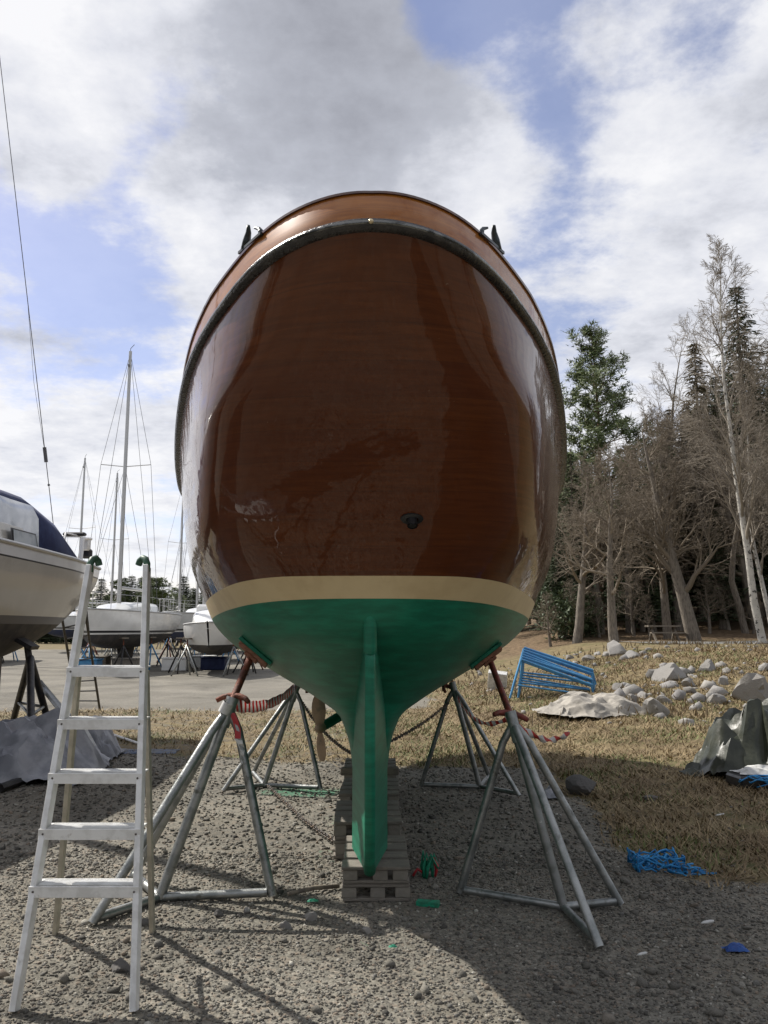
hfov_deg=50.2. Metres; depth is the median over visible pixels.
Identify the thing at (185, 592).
spruce tree
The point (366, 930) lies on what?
stone
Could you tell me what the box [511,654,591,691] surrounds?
blue trestle
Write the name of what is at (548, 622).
bare shrub
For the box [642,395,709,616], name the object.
bare tree
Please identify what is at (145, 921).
stone
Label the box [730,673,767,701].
rock
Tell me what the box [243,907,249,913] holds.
stone
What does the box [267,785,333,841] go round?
chain
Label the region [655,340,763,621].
spruce tree
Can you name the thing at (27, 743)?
grey tarpaulin
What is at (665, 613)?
bare tree
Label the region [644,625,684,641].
picnic bench
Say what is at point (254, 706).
barrier tape
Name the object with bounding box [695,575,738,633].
bare shrub
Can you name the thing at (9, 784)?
pole
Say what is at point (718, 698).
rock
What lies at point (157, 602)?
pine tree
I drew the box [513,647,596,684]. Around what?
blue trestle
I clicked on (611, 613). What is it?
bare tree
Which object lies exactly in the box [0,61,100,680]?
sailing yacht
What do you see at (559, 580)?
spruce tree
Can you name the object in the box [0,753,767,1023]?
gravel
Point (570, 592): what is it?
bare shrub
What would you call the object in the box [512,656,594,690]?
blue trestle
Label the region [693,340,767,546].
bare tree
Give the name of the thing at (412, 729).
chain
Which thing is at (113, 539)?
sailing yacht
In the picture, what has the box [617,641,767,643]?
path
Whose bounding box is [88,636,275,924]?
boat stand
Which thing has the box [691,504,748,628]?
spruce tree
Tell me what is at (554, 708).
canvas heap
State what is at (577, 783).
rock
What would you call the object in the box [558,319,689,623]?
pine tree
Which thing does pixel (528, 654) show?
blue trestle
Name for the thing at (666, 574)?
spruce tree
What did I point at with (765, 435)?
birch tree
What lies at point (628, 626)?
bare tree
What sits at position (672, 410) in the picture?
bare tree
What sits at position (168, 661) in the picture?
crate
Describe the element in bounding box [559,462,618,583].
bare tree
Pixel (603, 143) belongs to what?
sky
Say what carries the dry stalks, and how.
on the ground at (194, 692)
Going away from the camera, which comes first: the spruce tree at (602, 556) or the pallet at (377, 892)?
the pallet at (377, 892)
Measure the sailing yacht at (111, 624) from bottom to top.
12.261 m
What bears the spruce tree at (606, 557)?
on the ground at (194, 692)
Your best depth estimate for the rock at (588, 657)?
23.90 m
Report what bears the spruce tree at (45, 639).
on the ground at (194, 692)
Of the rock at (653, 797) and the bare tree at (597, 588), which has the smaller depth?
the rock at (653, 797)
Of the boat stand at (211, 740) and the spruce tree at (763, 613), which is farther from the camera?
the spruce tree at (763, 613)
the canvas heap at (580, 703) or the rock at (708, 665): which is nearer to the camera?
the canvas heap at (580, 703)
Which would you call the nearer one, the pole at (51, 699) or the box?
the pole at (51, 699)
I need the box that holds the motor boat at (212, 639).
[183,604,237,653]
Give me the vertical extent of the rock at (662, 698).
0.260 m
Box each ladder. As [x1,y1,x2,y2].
[8,555,154,1011]
[61,616,100,710]
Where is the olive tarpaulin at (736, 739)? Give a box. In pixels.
[679,698,767,776]
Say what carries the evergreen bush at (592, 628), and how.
on the ground at (194, 692)
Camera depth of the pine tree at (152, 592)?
89.44 m
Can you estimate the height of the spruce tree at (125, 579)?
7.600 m
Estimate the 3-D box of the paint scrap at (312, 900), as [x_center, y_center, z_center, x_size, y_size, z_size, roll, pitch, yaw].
[-0.404,2.201,4.650,0.067,0.013,0.034,0,-8,0]
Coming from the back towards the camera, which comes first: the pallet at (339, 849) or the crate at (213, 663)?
the crate at (213, 663)
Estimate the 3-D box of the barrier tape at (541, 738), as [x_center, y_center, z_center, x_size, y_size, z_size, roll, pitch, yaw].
[1.088,1.448,5.501,0.022,0.277,1.436,-4,-9,25]
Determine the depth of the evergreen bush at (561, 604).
35.29 m
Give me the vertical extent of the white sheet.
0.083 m
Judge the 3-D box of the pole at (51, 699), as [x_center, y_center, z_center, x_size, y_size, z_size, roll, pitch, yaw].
[-3.937,2.404,9.959,0.070,0.393,2.364,5,-9,-31]
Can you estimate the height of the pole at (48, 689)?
0.723 m
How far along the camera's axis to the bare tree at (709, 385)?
53.83 m
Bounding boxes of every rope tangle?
[627,847,716,875]
[738,775,767,787]
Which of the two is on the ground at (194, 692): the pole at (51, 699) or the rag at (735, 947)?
the rag at (735, 947)
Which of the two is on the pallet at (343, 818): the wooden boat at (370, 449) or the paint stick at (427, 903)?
the wooden boat at (370, 449)
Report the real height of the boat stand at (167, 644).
1.226 m
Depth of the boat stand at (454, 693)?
7.97 m
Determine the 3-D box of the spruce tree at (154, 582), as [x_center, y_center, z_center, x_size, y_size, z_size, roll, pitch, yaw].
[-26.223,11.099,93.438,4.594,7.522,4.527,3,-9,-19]
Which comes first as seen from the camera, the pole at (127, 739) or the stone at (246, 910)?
the stone at (246, 910)
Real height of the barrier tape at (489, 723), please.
0.245 m
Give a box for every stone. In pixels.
[111,957,129,972]
[141,918,148,926]
[213,909,223,916]
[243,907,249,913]
[279,920,291,928]
[304,911,317,920]
[361,926,370,933]
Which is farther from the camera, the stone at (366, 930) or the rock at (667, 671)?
the rock at (667, 671)
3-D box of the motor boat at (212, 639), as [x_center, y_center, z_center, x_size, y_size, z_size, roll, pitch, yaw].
[-5.938,4.117,28.928,2.356,1.740,6.516,1,-8,-7]
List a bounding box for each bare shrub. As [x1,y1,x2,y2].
[528,591,563,646]
[559,579,597,625]
[585,588,606,637]
[599,573,644,636]
[627,594,658,636]
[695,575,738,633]
[702,564,748,629]
[737,590,763,633]
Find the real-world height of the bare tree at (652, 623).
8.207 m
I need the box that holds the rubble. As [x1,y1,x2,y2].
[470,641,767,725]
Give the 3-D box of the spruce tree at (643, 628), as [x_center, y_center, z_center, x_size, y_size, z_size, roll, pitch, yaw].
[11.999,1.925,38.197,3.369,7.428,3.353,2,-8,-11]
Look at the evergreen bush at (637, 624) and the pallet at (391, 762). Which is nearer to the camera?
the pallet at (391, 762)
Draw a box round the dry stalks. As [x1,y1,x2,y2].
[454,638,767,730]
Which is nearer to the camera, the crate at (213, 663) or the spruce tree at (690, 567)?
the crate at (213, 663)
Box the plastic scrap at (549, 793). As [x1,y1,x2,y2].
[544,786,555,798]
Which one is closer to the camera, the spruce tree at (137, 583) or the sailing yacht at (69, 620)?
the sailing yacht at (69, 620)
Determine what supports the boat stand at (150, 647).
on the ground at (194, 692)
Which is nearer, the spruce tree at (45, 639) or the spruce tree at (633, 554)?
the spruce tree at (633, 554)
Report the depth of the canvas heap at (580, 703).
13.64 m
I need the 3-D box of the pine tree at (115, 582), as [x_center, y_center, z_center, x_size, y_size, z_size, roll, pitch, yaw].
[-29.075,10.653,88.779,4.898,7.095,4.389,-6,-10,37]
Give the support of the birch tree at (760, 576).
on the ground at (194, 692)
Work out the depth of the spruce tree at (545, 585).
42.84 m
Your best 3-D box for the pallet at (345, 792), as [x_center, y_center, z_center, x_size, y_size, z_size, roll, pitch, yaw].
[-0.116,2.344,6.841,0.490,0.120,0.705,0,-8,0]
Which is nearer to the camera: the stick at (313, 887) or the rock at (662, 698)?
the stick at (313, 887)
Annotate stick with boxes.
[287,884,339,895]
[416,899,439,907]
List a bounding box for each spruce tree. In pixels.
[34,635,57,643]
[35,633,63,643]
[54,605,78,642]
[90,578,107,607]
[121,578,131,601]
[128,576,136,592]
[130,576,141,601]
[150,578,167,640]
[175,576,190,609]
[179,590,200,642]
[186,587,195,608]
[523,506,589,638]
[529,500,578,618]
[535,451,621,631]
[587,461,623,609]
[588,471,606,602]
[604,455,670,608]
[604,478,680,631]
[645,484,672,615]
[648,428,701,606]
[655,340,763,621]
[656,409,697,590]
[682,282,767,621]
[685,414,737,600]
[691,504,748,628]
[705,376,733,609]
[710,414,763,617]
[726,431,767,616]
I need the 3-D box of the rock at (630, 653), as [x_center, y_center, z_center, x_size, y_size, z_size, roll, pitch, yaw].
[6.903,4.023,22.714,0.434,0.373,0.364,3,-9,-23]
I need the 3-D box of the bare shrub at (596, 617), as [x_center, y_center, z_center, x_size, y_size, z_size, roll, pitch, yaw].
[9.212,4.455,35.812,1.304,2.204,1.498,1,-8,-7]
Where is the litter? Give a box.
[701,920,713,923]
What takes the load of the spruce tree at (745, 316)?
on the ground at (194, 692)
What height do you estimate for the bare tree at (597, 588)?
8.402 m
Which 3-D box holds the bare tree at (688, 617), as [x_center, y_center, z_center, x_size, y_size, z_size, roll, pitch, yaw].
[11.901,0.384,33.540,6.304,10.159,5.121,-4,-9,27]
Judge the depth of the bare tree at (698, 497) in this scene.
38.69 m
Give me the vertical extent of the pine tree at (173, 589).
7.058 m
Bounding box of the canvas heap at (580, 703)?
[532,691,644,717]
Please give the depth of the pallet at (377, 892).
4.68 m
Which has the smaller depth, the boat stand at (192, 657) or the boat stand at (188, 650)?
the boat stand at (188, 650)
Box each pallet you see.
[333,829,387,858]
[334,800,401,839]
[339,778,398,806]
[341,835,409,883]
[342,870,409,901]
[343,758,396,780]
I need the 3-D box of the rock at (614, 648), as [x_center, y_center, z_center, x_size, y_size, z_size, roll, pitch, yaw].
[6.930,4.138,24.197,0.696,0.718,0.699,0,-8,0]
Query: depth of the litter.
4.27 m
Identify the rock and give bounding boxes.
[565,774,595,794]
[581,655,594,660]
[607,640,626,656]
[612,683,623,689]
[625,650,639,658]
[627,694,638,701]
[636,691,647,697]
[641,697,669,715]
[642,795,660,800]
[645,669,654,677]
[651,662,687,681]
[656,695,672,703]
[681,677,695,686]
[698,659,715,671]
[707,693,726,703]
[718,675,728,684]
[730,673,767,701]
[758,662,767,670]
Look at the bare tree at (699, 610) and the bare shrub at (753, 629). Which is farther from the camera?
the bare tree at (699, 610)
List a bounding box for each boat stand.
[10,637,48,718]
[81,644,95,657]
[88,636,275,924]
[103,648,116,662]
[113,637,132,664]
[148,637,161,669]
[156,636,174,665]
[165,638,176,652]
[168,637,193,673]
[170,638,197,675]
[180,644,197,670]
[221,684,322,791]
[223,645,248,675]
[232,652,256,672]
[419,680,520,796]
[456,642,623,948]
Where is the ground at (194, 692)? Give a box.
[0,602,767,1023]
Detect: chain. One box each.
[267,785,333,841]
[301,701,350,754]
[391,702,448,741]
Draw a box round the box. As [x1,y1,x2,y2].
[487,670,507,689]
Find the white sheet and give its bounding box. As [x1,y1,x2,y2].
[730,764,767,774]
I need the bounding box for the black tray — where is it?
[726,772,767,789]
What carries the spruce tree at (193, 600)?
on the ground at (194, 692)
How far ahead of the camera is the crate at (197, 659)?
31.84 m
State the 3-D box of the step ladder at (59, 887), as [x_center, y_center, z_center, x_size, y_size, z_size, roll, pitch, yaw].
[-1.347,1.149,3.893,0.515,1.926,1.020,2,-8,-11]
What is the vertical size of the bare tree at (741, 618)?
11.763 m
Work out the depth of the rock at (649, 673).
17.90 m
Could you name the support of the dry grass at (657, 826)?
on the ground at (194, 692)
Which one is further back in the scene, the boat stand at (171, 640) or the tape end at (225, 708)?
the boat stand at (171, 640)
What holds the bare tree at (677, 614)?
on the ground at (194, 692)
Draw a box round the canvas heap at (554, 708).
[537,702,567,715]
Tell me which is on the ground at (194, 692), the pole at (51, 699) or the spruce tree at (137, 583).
the spruce tree at (137, 583)
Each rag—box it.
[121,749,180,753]
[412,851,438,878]
[722,942,749,951]
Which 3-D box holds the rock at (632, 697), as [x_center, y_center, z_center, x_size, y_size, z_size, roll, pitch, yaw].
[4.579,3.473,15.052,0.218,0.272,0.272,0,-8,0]
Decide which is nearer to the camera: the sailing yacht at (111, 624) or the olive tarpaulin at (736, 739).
the olive tarpaulin at (736, 739)
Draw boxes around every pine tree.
[95,578,132,601]
[132,580,162,610]
[150,590,172,641]
[155,577,173,611]
[165,587,184,597]
[170,593,186,611]
[170,593,187,611]
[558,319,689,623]
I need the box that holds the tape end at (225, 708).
[218,700,244,764]
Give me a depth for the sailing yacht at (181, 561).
61.49 m
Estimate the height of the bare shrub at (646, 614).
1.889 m
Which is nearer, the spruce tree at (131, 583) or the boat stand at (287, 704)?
the boat stand at (287, 704)
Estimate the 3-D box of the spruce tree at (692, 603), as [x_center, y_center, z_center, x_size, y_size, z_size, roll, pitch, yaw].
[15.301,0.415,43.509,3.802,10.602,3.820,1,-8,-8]
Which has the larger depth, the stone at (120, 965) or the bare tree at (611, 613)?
the bare tree at (611, 613)
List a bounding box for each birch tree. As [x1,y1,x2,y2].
[662,234,767,643]
[685,373,767,619]
[744,296,767,473]
[745,421,767,534]
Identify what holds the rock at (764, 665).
on the ground at (194, 692)
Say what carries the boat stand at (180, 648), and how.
on the ground at (194, 692)
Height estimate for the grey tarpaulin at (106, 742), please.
0.498 m
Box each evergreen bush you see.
[533,569,606,641]
[571,592,606,636]
[600,550,676,629]
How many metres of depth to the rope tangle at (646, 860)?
5.25 m
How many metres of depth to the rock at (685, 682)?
16.39 m
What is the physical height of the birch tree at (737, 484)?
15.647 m
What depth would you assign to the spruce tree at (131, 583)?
107.84 m
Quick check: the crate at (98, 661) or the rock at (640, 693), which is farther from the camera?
the crate at (98, 661)
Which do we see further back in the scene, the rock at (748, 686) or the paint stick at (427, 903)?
the rock at (748, 686)
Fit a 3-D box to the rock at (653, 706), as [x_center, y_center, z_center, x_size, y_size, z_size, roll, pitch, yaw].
[4.524,3.307,13.590,0.396,0.478,0.407,4,-9,-27]
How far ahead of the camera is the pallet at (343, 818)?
5.67 m
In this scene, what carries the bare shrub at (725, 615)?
on the ground at (194, 692)
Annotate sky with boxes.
[0,0,767,610]
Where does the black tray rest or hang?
on the ground at (194, 692)
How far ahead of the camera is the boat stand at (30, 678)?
10.48 m
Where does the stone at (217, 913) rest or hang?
on the gravel
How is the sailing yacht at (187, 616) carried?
on the boat stand
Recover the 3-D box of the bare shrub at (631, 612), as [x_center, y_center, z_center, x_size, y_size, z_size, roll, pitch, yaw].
[10.623,4.081,35.807,1.676,2.834,1.926,4,-9,-26]
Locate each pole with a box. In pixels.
[0,778,35,791]
[41,680,60,704]
[43,687,60,707]
[85,730,96,745]
[114,734,136,743]
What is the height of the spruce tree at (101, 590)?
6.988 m
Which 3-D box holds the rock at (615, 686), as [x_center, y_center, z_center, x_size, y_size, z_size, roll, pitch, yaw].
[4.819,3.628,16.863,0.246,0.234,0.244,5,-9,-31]
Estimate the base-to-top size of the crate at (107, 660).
0.475 m
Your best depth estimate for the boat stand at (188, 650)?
26.74 m
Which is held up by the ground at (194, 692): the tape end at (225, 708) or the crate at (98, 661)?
the crate at (98, 661)
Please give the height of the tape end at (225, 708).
0.376 m
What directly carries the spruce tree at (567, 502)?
on the ground at (194, 692)
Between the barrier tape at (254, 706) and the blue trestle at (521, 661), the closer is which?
the barrier tape at (254, 706)
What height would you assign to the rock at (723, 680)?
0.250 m
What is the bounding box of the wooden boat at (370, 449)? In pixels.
[174,191,566,876]
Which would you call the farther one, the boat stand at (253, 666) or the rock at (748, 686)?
the boat stand at (253, 666)
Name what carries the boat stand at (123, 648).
on the ground at (194, 692)
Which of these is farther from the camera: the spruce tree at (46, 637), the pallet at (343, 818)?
the spruce tree at (46, 637)
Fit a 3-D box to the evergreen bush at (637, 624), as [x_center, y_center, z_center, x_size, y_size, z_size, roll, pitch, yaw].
[11.981,3.703,38.896,4.000,4.034,4.077,-1,-8,5]
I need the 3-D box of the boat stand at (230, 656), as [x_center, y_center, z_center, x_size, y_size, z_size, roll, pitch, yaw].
[-4.871,4.774,27.024,0.845,1.226,0.910,1,-8,-9]
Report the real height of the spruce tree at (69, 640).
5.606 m
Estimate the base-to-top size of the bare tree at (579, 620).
8.266 m
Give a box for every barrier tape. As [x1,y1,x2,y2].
[235,684,293,712]
[457,696,506,726]
[519,723,569,742]
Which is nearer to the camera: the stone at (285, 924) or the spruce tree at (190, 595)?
the stone at (285, 924)
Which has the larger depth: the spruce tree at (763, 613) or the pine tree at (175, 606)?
the pine tree at (175, 606)
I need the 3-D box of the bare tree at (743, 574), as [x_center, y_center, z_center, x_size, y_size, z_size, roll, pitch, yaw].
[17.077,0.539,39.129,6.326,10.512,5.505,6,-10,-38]
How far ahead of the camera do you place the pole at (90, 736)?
9.67 m
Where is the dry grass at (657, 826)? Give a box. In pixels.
[0,645,767,890]
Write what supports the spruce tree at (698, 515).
on the ground at (194, 692)
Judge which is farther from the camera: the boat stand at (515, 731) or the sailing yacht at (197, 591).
the sailing yacht at (197, 591)
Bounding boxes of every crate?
[78,658,103,664]
[83,656,111,664]
[111,658,139,664]
[161,657,189,670]
[189,655,216,667]
[200,656,227,669]
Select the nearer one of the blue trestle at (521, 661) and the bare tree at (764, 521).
the blue trestle at (521, 661)
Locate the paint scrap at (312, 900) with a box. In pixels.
[307,898,317,901]
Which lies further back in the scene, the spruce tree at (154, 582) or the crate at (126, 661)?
the spruce tree at (154, 582)
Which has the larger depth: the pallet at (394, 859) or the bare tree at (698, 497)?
the bare tree at (698, 497)
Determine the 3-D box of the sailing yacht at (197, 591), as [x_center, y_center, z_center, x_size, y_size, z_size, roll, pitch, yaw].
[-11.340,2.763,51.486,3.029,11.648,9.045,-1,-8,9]
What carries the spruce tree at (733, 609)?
on the ground at (194, 692)
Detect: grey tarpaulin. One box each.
[0,708,110,785]
[88,715,125,759]
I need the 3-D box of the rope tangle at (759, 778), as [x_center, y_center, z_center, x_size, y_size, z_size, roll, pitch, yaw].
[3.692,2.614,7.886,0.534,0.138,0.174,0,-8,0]
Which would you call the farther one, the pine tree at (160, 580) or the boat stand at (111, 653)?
the pine tree at (160, 580)
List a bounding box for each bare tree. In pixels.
[552,442,654,641]
[552,450,653,643]
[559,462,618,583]
[559,462,645,634]
[562,451,664,632]
[587,397,751,641]
[588,404,731,638]
[605,463,678,631]
[623,312,714,616]
[623,411,754,630]
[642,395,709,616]
[665,409,767,629]
[682,414,767,629]
[685,362,735,447]
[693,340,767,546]
[701,360,767,633]
[716,451,767,549]
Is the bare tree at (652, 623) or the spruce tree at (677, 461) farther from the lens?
the spruce tree at (677, 461)
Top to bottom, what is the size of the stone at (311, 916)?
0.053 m
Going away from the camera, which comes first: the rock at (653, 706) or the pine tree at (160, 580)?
the rock at (653, 706)
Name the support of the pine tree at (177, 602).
on the ground at (194, 692)
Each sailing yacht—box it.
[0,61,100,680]
[48,454,115,646]
[76,345,181,657]
[93,470,130,651]
[159,526,222,655]
[161,497,192,645]
[169,538,198,611]
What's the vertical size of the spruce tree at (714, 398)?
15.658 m
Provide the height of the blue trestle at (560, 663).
0.813 m
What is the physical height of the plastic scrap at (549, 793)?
0.103 m
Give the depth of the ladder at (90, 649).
14.17 m
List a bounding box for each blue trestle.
[509,659,593,697]
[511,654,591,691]
[512,649,595,687]
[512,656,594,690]
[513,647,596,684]
[515,651,590,688]
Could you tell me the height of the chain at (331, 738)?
0.227 m
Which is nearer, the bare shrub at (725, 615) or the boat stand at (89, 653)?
the boat stand at (89, 653)
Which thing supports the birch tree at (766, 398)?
on the ground at (194, 692)

